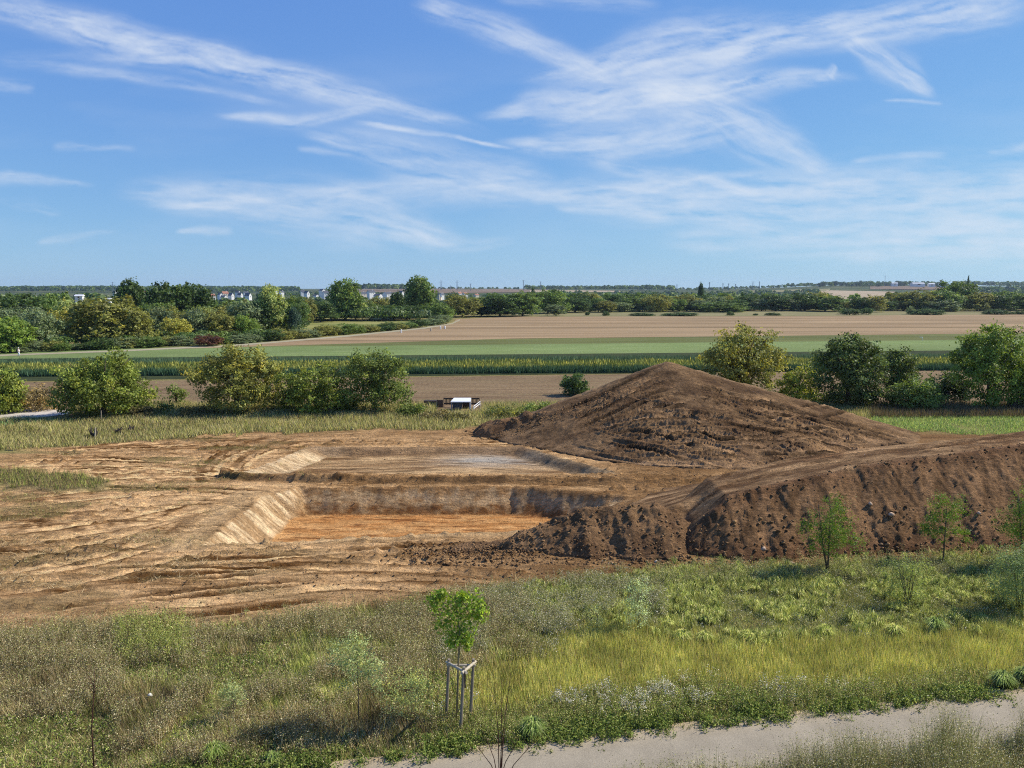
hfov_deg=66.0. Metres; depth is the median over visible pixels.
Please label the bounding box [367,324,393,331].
bush
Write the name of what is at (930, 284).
hall
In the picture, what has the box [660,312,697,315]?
bush
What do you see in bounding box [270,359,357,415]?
bush
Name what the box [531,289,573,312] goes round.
tree
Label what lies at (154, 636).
tall weeds
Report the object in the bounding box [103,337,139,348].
bush
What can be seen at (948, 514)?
sapling
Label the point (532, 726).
grass tussock
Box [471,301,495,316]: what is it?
tree
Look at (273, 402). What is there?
undergrowth clump
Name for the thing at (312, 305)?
tree
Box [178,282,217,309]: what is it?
tree
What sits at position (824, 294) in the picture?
tree
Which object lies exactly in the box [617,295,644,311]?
tree
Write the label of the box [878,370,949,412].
bush
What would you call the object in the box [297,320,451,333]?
meadow
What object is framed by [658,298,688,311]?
tree
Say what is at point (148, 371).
dark crop
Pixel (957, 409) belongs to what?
meadow
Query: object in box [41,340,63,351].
bush
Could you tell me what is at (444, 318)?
bush
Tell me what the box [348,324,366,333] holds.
bush
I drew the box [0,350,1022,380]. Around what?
crop soil
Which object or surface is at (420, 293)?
tree
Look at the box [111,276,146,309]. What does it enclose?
tree
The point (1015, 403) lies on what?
bush
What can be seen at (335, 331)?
bush
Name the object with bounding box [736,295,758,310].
tree
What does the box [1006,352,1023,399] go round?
bush
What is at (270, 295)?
tree
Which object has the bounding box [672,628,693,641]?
grass tussock
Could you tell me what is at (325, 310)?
tree
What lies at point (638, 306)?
tree
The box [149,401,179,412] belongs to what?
undergrowth clump
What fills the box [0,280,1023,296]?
hill wood
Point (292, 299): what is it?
tree
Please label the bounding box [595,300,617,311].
tree
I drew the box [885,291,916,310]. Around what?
tree
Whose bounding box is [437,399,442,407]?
wood panel
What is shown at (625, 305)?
tree
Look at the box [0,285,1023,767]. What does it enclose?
ground
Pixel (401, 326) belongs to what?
bush
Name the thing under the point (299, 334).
bush
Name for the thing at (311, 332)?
bush
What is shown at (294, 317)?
tree
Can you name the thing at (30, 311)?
tree
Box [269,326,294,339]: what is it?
bush
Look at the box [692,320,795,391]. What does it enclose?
tree
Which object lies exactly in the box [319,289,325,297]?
house
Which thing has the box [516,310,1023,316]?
dry meadow
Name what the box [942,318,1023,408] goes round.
tree
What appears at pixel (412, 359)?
crop
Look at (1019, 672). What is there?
grass tussock
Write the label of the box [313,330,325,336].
bush
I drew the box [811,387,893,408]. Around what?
shrub
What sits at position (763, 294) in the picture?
tree
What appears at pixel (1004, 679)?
grass tussock
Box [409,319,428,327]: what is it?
bush
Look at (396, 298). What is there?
tree
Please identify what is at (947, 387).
bush
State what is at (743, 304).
tree
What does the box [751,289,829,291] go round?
grass hill field
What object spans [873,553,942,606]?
shrub
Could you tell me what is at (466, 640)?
young maple
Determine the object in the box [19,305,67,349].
tree
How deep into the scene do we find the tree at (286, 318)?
202.14 m
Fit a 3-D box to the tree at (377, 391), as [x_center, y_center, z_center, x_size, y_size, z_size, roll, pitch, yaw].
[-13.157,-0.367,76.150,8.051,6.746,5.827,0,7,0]
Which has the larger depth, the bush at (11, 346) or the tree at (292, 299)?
the tree at (292, 299)
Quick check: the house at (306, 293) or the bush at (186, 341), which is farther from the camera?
the house at (306, 293)
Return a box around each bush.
[0,343,20,352]
[7,346,34,352]
[21,340,48,350]
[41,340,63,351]
[42,346,162,415]
[51,341,71,350]
[63,343,88,349]
[74,341,100,349]
[91,337,114,349]
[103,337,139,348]
[116,337,136,347]
[132,336,165,347]
[148,340,168,346]
[160,335,177,345]
[169,334,194,345]
[193,334,223,345]
[217,335,232,343]
[227,334,255,342]
[235,333,263,342]
[251,329,285,341]
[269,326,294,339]
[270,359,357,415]
[289,328,321,337]
[290,330,311,338]
[312,324,333,335]
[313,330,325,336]
[325,325,341,335]
[333,323,358,334]
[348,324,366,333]
[361,324,380,331]
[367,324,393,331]
[381,321,398,329]
[386,323,409,329]
[393,401,428,417]
[396,322,417,327]
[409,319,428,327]
[421,318,445,325]
[427,313,452,323]
[559,372,592,395]
[630,312,655,315]
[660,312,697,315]
[691,301,748,311]
[765,312,781,315]
[771,363,824,401]
[839,308,863,314]
[860,307,874,314]
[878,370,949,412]
[906,306,914,313]
[907,308,945,314]
[913,297,961,311]
[927,370,975,402]
[980,309,1010,314]
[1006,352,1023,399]
[1007,399,1023,408]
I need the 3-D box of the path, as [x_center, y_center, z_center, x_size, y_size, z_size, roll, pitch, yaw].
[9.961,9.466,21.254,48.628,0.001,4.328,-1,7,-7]
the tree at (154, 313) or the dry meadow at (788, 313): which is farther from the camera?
the dry meadow at (788, 313)
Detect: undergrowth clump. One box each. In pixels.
[125,404,164,416]
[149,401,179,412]
[174,403,221,416]
[256,394,297,411]
[317,392,367,409]
[417,407,447,419]
[445,410,472,419]
[477,400,524,416]
[520,400,549,411]
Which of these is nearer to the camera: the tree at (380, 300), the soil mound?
the soil mound
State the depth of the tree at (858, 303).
394.22 m
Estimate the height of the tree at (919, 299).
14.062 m
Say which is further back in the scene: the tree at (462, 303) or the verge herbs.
the tree at (462, 303)
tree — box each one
[0,292,51,314]
[0,309,23,334]
[0,315,37,351]
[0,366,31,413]
[8,303,42,326]
[13,304,54,335]
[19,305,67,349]
[31,290,72,307]
[42,301,56,312]
[47,306,78,339]
[53,297,80,339]
[56,294,140,340]
[105,305,166,338]
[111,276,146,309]
[136,280,197,313]
[139,302,166,310]
[139,302,178,328]
[145,305,174,335]
[147,304,185,330]
[160,316,193,336]
[176,341,289,414]
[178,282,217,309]
[179,308,211,333]
[181,306,216,333]
[199,307,240,333]
[203,312,242,335]
[210,301,230,311]
[212,299,247,309]
[224,299,267,328]
[232,314,260,333]
[251,298,286,330]
[254,283,289,329]
[269,313,298,330]
[282,293,313,316]
[283,301,310,328]
[286,305,303,329]
[302,297,318,322]
[308,300,340,321]
[326,277,366,320]
[334,346,416,412]
[356,302,366,319]
[357,301,378,319]
[365,295,389,306]
[374,304,394,319]
[388,290,407,318]
[399,305,416,319]
[402,305,429,319]
[403,274,438,306]
[430,302,454,321]
[443,293,483,316]
[444,290,461,306]
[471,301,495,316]
[479,293,522,316]
[507,290,542,315]
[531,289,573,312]
[543,304,566,315]
[562,296,591,311]
[564,292,593,302]
[581,292,600,300]
[581,304,596,311]
[589,297,606,311]
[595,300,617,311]
[603,293,625,301]
[611,302,635,311]
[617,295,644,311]
[626,292,637,299]
[630,297,654,311]
[632,293,649,297]
[640,292,673,311]
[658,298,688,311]
[672,292,702,310]
[686,300,710,310]
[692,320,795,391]
[697,282,703,297]
[698,293,716,300]
[702,295,726,309]
[714,299,748,310]
[718,295,733,300]
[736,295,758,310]
[739,292,758,298]
[749,298,778,310]
[757,295,794,310]
[759,292,771,298]
[781,298,805,310]
[787,294,821,310]
[801,294,849,310]
[806,291,829,309]
[808,332,892,405]
[834,301,853,309]
[848,297,870,309]
[861,294,889,311]
[877,300,902,310]
[877,344,921,402]
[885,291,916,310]
[898,287,943,310]
[921,289,969,310]
[933,279,979,310]
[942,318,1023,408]
[960,292,997,310]
[974,294,1017,310]
[990,291,1023,309]
[1013,293,1023,309]
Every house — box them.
[228,293,234,299]
[244,293,251,299]
[304,291,309,297]
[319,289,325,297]
[322,291,329,298]
[366,290,374,299]
[382,292,391,299]
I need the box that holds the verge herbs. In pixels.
[0,671,1023,767]
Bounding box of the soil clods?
[7,365,1022,619]
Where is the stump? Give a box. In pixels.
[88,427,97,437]
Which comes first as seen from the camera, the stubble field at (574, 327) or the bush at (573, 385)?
the bush at (573, 385)
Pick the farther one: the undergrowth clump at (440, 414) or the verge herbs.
the undergrowth clump at (440, 414)
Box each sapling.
[87,672,100,767]
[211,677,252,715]
[318,625,388,724]
[794,491,868,570]
[916,491,976,561]
[991,478,1023,554]
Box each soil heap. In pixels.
[452,502,690,560]
[465,411,547,437]
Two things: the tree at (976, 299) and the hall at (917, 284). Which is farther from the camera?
the hall at (917, 284)
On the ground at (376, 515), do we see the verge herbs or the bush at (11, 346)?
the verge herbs
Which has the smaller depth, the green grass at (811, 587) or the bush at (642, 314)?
the green grass at (811, 587)
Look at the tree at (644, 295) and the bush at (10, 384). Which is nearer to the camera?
the bush at (10, 384)
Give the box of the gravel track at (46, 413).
[0,409,69,418]
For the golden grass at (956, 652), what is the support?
on the ground at (376, 515)
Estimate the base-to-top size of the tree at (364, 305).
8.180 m
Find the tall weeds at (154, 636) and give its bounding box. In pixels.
[0,536,1022,672]
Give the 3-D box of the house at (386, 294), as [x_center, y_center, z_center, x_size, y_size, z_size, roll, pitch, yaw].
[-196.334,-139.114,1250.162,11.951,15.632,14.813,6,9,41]
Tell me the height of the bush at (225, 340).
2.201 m
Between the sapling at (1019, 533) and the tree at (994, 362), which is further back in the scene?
the tree at (994, 362)
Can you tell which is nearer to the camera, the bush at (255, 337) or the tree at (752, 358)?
the tree at (752, 358)
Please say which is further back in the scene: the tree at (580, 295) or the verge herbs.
the tree at (580, 295)
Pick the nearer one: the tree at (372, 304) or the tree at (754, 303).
the tree at (372, 304)
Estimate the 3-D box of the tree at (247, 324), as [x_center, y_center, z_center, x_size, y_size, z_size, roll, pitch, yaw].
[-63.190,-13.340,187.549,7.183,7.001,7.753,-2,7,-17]
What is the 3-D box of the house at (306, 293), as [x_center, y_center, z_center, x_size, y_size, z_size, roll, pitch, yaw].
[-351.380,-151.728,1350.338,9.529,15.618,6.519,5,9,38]
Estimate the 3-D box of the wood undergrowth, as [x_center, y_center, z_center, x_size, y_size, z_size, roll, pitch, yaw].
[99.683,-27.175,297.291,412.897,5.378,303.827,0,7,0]
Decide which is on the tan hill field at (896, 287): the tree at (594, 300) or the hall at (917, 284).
the hall at (917, 284)
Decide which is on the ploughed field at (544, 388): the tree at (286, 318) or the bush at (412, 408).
the bush at (412, 408)
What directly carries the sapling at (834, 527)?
on the ground at (376, 515)
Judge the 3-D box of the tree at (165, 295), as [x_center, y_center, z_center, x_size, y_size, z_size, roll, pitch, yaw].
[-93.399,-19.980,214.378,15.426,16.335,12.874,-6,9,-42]
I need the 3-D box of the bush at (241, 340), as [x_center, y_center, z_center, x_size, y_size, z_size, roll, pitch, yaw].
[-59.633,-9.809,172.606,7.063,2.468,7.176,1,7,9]
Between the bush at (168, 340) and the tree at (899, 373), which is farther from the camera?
the bush at (168, 340)
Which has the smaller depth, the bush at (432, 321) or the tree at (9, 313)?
the tree at (9, 313)
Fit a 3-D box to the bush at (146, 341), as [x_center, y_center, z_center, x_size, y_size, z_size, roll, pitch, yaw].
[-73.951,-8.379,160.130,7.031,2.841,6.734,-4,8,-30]
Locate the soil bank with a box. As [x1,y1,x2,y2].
[628,431,1023,560]
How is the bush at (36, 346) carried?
on the green field at (808, 346)
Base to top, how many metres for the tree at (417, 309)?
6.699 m
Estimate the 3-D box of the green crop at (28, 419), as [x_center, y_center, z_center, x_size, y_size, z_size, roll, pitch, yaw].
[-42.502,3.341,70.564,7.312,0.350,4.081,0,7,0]
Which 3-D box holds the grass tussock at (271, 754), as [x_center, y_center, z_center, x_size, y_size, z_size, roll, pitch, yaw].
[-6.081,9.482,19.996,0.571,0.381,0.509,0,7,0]
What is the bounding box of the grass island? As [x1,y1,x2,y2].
[0,463,109,489]
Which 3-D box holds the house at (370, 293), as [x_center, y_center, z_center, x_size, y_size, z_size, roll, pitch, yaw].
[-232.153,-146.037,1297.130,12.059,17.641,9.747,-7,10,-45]
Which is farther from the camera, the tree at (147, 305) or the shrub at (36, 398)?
the tree at (147, 305)
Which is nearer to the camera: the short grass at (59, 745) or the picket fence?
the short grass at (59, 745)
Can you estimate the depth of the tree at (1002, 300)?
409.20 m
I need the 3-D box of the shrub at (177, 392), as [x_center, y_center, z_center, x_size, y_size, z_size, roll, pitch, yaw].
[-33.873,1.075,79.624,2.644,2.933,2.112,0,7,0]
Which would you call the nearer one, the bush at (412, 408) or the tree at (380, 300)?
the bush at (412, 408)
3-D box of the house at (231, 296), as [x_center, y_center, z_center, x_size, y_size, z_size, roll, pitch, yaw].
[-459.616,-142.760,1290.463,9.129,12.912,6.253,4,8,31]
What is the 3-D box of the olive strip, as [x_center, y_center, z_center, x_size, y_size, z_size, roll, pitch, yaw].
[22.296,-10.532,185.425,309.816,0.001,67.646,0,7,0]
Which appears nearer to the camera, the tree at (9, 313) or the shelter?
the shelter
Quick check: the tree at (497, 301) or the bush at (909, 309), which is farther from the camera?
the bush at (909, 309)
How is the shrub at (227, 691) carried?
on the ground at (376, 515)
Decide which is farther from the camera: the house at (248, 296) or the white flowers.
the house at (248, 296)
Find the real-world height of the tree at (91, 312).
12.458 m
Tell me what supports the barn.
on the ground at (376, 515)
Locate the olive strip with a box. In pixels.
[74,333,1023,347]
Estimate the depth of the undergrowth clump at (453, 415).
72.36 m
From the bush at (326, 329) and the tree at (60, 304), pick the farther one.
the bush at (326, 329)
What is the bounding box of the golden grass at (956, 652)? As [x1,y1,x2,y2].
[431,608,1023,720]
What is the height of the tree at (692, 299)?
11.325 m
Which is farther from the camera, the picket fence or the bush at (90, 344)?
the bush at (90, 344)
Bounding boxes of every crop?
[0,352,1021,364]
[0,355,969,370]
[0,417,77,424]
[1,362,1014,376]
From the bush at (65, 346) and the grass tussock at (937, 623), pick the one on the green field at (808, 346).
the bush at (65, 346)
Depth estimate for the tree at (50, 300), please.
195.96 m
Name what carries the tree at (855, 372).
on the ground at (376, 515)
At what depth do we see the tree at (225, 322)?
184.19 m
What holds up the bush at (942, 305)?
on the dry meadow at (788, 313)
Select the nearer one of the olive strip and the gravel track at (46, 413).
the gravel track at (46, 413)
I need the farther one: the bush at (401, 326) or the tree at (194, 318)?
the bush at (401, 326)
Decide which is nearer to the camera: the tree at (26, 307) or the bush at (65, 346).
the bush at (65, 346)
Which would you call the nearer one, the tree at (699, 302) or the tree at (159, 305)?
the tree at (159, 305)
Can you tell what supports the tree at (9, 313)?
on the ground at (376, 515)
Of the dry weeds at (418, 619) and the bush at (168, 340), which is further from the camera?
the bush at (168, 340)
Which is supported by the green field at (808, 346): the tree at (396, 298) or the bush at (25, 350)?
the bush at (25, 350)
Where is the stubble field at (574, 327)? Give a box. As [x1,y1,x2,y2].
[183,314,1023,348]
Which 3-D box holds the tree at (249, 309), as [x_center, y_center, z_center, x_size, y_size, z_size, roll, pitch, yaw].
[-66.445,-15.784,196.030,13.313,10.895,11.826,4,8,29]
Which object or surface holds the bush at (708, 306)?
on the dry meadow at (788, 313)
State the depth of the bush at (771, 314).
345.45 m
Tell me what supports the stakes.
on the ground at (376, 515)
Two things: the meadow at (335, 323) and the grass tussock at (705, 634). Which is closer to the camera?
the grass tussock at (705, 634)
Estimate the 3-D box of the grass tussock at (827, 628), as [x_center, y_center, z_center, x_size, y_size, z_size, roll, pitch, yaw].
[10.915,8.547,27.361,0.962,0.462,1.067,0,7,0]
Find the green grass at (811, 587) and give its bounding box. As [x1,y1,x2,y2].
[518,543,1023,652]
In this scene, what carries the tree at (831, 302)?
on the ground at (376, 515)
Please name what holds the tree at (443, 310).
on the ground at (376, 515)
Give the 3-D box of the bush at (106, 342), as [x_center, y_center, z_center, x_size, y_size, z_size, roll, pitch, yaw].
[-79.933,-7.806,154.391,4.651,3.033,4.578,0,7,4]
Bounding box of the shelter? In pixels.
[451,398,470,409]
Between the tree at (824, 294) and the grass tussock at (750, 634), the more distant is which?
the tree at (824, 294)
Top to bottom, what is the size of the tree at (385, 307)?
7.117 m
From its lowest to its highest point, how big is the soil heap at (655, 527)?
2.359 m
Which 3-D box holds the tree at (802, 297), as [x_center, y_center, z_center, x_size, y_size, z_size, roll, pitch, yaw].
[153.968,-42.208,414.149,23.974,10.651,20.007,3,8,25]
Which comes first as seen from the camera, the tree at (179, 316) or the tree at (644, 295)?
the tree at (179, 316)
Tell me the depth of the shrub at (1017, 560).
29.18 m
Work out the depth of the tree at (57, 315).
165.31 m
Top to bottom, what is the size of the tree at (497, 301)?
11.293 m
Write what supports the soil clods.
on the ground at (376, 515)
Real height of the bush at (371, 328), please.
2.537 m
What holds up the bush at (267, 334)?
on the ground at (376, 515)
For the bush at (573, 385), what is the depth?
87.87 m
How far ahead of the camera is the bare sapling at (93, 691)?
19.43 m
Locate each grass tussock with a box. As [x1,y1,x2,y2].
[199,739,230,764]
[265,750,279,762]
[516,715,548,740]
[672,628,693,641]
[694,630,714,642]
[736,629,761,642]
[815,623,838,636]
[882,623,908,636]
[921,615,949,630]
[985,668,1019,690]
[1011,666,1023,682]
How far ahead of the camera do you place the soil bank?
37.97 m
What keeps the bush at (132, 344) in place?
on the olive strip
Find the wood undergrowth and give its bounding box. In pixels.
[4,305,1005,346]
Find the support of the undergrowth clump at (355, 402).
on the ground at (376, 515)
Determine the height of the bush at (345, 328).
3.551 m
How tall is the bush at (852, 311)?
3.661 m
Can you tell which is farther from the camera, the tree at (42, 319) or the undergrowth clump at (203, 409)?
the tree at (42, 319)
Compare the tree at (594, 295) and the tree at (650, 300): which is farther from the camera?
the tree at (594, 295)
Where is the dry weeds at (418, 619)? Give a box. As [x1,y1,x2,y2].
[0,568,589,767]
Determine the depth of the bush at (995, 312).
357.50 m
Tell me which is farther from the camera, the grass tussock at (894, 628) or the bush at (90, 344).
the bush at (90, 344)
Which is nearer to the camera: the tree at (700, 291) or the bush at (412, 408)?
the bush at (412, 408)
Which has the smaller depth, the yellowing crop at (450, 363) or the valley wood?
the yellowing crop at (450, 363)
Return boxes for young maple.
[423,584,489,719]
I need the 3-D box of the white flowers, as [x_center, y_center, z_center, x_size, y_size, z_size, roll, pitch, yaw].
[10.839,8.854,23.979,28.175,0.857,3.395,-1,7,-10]
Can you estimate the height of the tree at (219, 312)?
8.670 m
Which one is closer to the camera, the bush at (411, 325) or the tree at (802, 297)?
the bush at (411, 325)
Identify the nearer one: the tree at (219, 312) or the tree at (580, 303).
the tree at (219, 312)
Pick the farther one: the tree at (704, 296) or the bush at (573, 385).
the tree at (704, 296)
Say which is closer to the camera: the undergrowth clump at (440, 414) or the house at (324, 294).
the undergrowth clump at (440, 414)
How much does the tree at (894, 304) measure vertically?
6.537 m
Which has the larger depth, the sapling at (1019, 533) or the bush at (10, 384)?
the bush at (10, 384)
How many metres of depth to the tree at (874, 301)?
392.59 m
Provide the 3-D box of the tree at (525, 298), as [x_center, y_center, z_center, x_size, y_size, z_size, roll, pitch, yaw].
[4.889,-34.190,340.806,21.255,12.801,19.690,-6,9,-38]
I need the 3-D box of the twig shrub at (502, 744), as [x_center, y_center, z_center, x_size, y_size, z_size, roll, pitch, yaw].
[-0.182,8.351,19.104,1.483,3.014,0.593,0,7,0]
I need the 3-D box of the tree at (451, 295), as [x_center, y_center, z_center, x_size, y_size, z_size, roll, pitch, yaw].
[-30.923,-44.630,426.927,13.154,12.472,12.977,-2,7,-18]
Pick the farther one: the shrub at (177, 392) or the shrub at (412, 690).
the shrub at (177, 392)
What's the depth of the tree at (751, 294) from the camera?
430.15 m
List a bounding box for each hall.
[910,282,924,286]
[927,283,934,286]
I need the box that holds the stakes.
[445,658,476,728]
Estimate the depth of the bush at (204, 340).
163.07 m
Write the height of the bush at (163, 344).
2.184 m
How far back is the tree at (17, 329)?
146.71 m
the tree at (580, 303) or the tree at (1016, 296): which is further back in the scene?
the tree at (1016, 296)
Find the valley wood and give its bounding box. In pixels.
[0,291,1023,305]
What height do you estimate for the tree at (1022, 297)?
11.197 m
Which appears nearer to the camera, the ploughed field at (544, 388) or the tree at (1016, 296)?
the ploughed field at (544, 388)
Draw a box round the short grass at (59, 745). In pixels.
[0,591,497,767]
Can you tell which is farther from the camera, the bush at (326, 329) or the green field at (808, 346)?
the bush at (326, 329)
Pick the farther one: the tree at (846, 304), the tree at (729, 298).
the tree at (729, 298)
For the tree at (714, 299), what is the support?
on the ground at (376, 515)
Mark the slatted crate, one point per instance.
(430, 401)
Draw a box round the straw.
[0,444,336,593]
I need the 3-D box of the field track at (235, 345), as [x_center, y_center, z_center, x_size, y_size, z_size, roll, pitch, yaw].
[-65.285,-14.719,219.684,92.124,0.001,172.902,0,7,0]
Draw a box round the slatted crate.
[423,400,436,407]
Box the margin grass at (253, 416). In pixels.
[0,398,872,450]
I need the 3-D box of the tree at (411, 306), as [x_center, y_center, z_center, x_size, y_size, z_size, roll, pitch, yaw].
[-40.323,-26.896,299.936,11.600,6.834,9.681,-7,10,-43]
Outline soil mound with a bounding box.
[490,362,921,469]
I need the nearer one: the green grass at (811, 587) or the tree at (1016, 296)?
the green grass at (811, 587)
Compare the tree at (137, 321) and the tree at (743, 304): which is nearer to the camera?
the tree at (137, 321)
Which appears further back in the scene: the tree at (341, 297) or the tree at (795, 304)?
the tree at (795, 304)
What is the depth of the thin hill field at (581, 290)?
2344.10 m
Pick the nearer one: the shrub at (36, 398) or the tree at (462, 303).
the shrub at (36, 398)
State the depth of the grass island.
48.85 m
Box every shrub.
[11,382,59,411]
[161,381,189,405]
[369,658,439,725]
[475,674,534,767]
[582,601,609,632]
[620,572,657,628]
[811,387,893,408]
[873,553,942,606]
[979,538,1023,611]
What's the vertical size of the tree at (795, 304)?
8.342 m
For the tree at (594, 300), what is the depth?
394.66 m
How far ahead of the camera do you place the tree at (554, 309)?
338.71 m
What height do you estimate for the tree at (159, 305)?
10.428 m
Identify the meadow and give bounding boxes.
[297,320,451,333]
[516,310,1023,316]
[869,399,1023,434]
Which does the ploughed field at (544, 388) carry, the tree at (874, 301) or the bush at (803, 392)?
the bush at (803, 392)
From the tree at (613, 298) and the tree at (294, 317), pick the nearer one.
the tree at (294, 317)
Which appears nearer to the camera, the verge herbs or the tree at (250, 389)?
the verge herbs
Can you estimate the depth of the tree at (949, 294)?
406.54 m
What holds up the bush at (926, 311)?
on the dry meadow at (788, 313)
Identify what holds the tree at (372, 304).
on the ground at (376, 515)
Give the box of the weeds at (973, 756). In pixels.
[594,679,1023,767]
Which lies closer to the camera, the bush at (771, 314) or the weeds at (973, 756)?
the weeds at (973, 756)
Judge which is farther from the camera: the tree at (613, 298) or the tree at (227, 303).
the tree at (613, 298)
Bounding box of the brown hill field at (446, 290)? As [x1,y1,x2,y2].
[358,288,557,292]
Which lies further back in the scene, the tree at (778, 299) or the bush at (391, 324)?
the tree at (778, 299)
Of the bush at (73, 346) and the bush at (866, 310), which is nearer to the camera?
the bush at (73, 346)
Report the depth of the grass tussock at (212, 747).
20.00 m
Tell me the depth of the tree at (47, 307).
189.08 m
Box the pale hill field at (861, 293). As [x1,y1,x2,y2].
[821,290,893,299]
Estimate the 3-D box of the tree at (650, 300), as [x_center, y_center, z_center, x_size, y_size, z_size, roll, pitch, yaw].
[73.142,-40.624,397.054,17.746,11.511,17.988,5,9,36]
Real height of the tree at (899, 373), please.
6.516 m
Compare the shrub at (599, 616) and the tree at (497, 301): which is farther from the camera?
the tree at (497, 301)
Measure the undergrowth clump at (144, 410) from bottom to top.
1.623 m
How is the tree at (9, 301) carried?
on the ground at (376, 515)
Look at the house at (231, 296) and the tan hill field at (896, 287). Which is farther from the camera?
the tan hill field at (896, 287)
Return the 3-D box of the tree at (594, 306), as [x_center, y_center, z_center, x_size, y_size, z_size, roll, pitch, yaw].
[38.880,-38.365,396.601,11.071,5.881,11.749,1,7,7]
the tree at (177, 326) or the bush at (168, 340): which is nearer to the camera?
the bush at (168, 340)
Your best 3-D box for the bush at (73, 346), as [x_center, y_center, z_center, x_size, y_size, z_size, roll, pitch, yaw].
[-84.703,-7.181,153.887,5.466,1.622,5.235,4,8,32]
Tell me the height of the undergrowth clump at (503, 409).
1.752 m
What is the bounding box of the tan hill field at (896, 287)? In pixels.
[870,286,947,289]
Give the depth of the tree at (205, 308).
190.42 m
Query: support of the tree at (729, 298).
on the ground at (376, 515)
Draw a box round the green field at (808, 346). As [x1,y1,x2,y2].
[0,339,1023,358]
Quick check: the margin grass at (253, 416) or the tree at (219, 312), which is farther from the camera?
the tree at (219, 312)
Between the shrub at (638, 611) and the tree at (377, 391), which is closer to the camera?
the shrub at (638, 611)
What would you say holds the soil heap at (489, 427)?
on the ground at (376, 515)
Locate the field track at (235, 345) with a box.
[0,319,459,355]
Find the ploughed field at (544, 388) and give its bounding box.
[1,370,1012,419]
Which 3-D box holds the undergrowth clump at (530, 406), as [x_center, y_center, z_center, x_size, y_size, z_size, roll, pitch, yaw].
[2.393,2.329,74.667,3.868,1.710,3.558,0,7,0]
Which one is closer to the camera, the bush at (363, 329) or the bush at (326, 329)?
the bush at (326, 329)
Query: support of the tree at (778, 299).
on the ground at (376, 515)
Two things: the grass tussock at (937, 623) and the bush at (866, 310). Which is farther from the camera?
the bush at (866, 310)
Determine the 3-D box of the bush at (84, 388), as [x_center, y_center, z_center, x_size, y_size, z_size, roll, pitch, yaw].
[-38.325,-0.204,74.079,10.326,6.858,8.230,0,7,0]
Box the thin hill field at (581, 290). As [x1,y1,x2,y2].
[530,290,619,291]
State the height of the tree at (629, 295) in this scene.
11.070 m
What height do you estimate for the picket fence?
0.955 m
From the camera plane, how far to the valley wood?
546.37 m
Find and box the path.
[306,687,1023,767]
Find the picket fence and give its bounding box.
[443,398,479,406]
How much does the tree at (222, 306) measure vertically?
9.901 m
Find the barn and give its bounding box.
[74,294,84,302]
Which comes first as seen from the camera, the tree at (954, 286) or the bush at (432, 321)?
the bush at (432, 321)
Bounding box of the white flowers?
[403,643,1023,755]
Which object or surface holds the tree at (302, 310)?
on the ground at (376, 515)
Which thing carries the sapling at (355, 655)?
on the ground at (376, 515)

